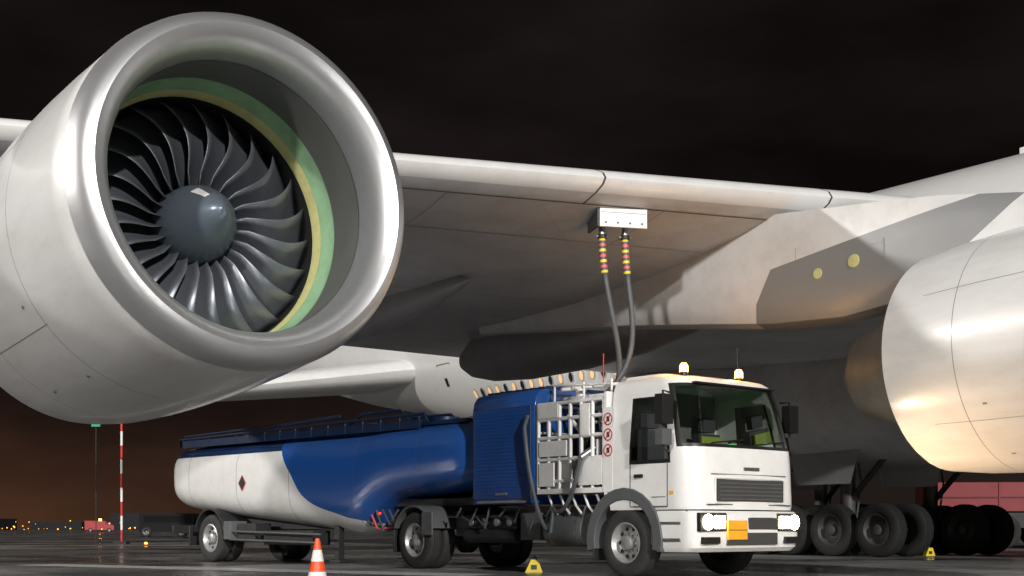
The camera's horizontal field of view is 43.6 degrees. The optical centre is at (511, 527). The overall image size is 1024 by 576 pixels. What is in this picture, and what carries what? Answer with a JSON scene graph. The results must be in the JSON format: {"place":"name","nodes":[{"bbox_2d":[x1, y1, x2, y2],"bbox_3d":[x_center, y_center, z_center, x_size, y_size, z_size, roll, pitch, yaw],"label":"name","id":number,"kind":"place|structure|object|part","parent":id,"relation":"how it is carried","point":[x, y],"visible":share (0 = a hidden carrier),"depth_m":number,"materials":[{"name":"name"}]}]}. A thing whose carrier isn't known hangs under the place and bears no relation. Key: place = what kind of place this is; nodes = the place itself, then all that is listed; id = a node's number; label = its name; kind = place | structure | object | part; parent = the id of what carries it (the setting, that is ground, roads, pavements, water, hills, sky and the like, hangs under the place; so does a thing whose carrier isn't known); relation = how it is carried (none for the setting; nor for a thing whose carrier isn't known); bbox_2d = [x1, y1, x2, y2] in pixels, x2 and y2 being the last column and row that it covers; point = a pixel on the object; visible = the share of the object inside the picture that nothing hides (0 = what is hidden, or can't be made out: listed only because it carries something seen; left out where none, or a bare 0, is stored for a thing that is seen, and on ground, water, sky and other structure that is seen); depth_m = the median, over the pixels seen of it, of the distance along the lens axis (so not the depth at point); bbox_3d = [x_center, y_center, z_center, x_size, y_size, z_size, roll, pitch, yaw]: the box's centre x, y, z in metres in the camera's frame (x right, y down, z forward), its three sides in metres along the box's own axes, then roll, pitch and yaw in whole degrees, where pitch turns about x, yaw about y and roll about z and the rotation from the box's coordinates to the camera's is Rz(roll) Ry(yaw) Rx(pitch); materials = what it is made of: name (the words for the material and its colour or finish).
{"place":"outdoors","nodes":[
{"label":"outdoors","id":0,"kind":"place"},
{"bbox_2d":[0,528,1023,575],"bbox_3d":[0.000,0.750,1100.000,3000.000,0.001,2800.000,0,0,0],"label":"ground","id":1,"kind":"structure","parent":0,"point":[366,552],"depth_m":28.66,"materials":[{"name":"grey asphalt"}]},
{"bbox_2d":[2,520,164,543],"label":"airfield lights","id":2,"kind":"object","parent":1,"relation":"on","point":[70,528],"visible":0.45,"depth_m":302.08,"materials":[{"name":"orange"}]},
{"bbox_2d":[91,424,100,426],"bbox_3d":[-19.500,-2.150,60.000,0.400,5.800,0.100,0,0,0],"label":"taxiway sign","id":3,"kind":"object","parent":1,"relation":"on","point":[95,425],"visible":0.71,"depth_m":59.95,"materials":[{"name":"green plastic"}]},
{"bbox_2d":[85,519,113,531],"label":"service van","id":4,"kind":"object","parent":1,"relation":"on","point":[91,526],"visible":0.91,"depth_m":228.97,"materials":[{"name":"red paint"}]},
{"bbox_2d":[113,424,129,543],"bbox_3d":[-18.300,-2.275,60.000,0.600,6.050,0.600,0,0,0],"label":"obstruction mast","id":5,"kind":"object","parent":1,"relation":"on","point":[121,541],"visible":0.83,"depth_m":59.97,"materials":[{"name":"red metal"}]},
{"bbox_2d":[0,513,323,529],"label":"distant terminal","id":6,"kind":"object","parent":1,"relation":"on","point":[131,520],"visible":0.08,"depth_m":420.00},
{"bbox_2d":[139,513,199,537],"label":"apron bus","id":7,"kind":"object","parent":1,"relation":"on","point":[149,523],"visible":0.74,"depth_m":100.78,"materials":[{"name":"paint"}]},
{"bbox_2d":[23,548,493,575],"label":"apron markings","id":8,"kind":"object","parent":1,"relation":"on","point":[289,570],"visible":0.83,"depth_m":23.01,"materials":[{"name":"white paint"}]},
{"bbox_2d":[308,538,326,575],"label":"traffic cone","id":9,"kind":"object","parent":1,"relation":"on","point":[317,566],"visible":1,"depth_m":12.25,"materials":[{"name":"orange plastic"}]},
{"bbox_2d":[172,409,513,562],"bbox_3d":[-3.493,-0.775,26.973,2.480,3.050,10.600,0,0,-44],"label":"tank trailer","id":10,"kind":"object","parent":1,"relation":"on","point":[284,495],"visible":0.87,"depth_m":25.88,"materials":[{"name":"paint"}]},
{"bbox_2d":[0,12,1023,556],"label":"passenger airplane","id":11,"kind":"object","parent":1,"relation":"on","point":[200,208],"visible":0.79,"depth_m":17.27,"materials":[{"name":"paint"}]},
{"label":"cabin windows and door","id":12,"kind":"part","parent":11,"relation":"part of","materials":[{"name":"brown"}]},
{"bbox_2d":[524,555,542,572],"bbox_3d":[0.360,0.605,21.598,0.299,0.291,0.164,0,0,-6],"label":"wheel chock","id":13,"kind":"object","parent":1,"relation":"on","point":[533,566],"visible":1,"depth_m":21.52,"materials":[{"name":"yellow paint"}]},
{"bbox_2d":[393,238,800,575],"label":"fuel truck","id":14,"kind":"object","parent":1,"relation":"on","point":[651,468],"visible":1,"depth_m":20.17,"materials":[{"name":"white paint"}]},
{"bbox_2d":[922,547,934,555],"bbox_3d":[11.201,0.605,34.398,0.298,0.291,0.164,0,0,-17],"label":"wheel chock","id":15,"kind":"object","parent":1,"relation":"on","point":[928,551],"visible":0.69,"depth_m":34.33,"materials":[{"name":"yellow paint"}]},
{"bbox_2d":[915,482,1023,547],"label":"fire truck","id":16,"kind":"object","parent":1,"relation":"on","point":[1008,497],"visible":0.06,"depth_m":46.06,"materials":[{"name":"paint"}]},
{"bbox_2d":[0,0,1023,527],"label":"sky","id":17,"kind":"structure","parent":0,"point":[864,96],"materials":[{"name":"black"}]}
]}

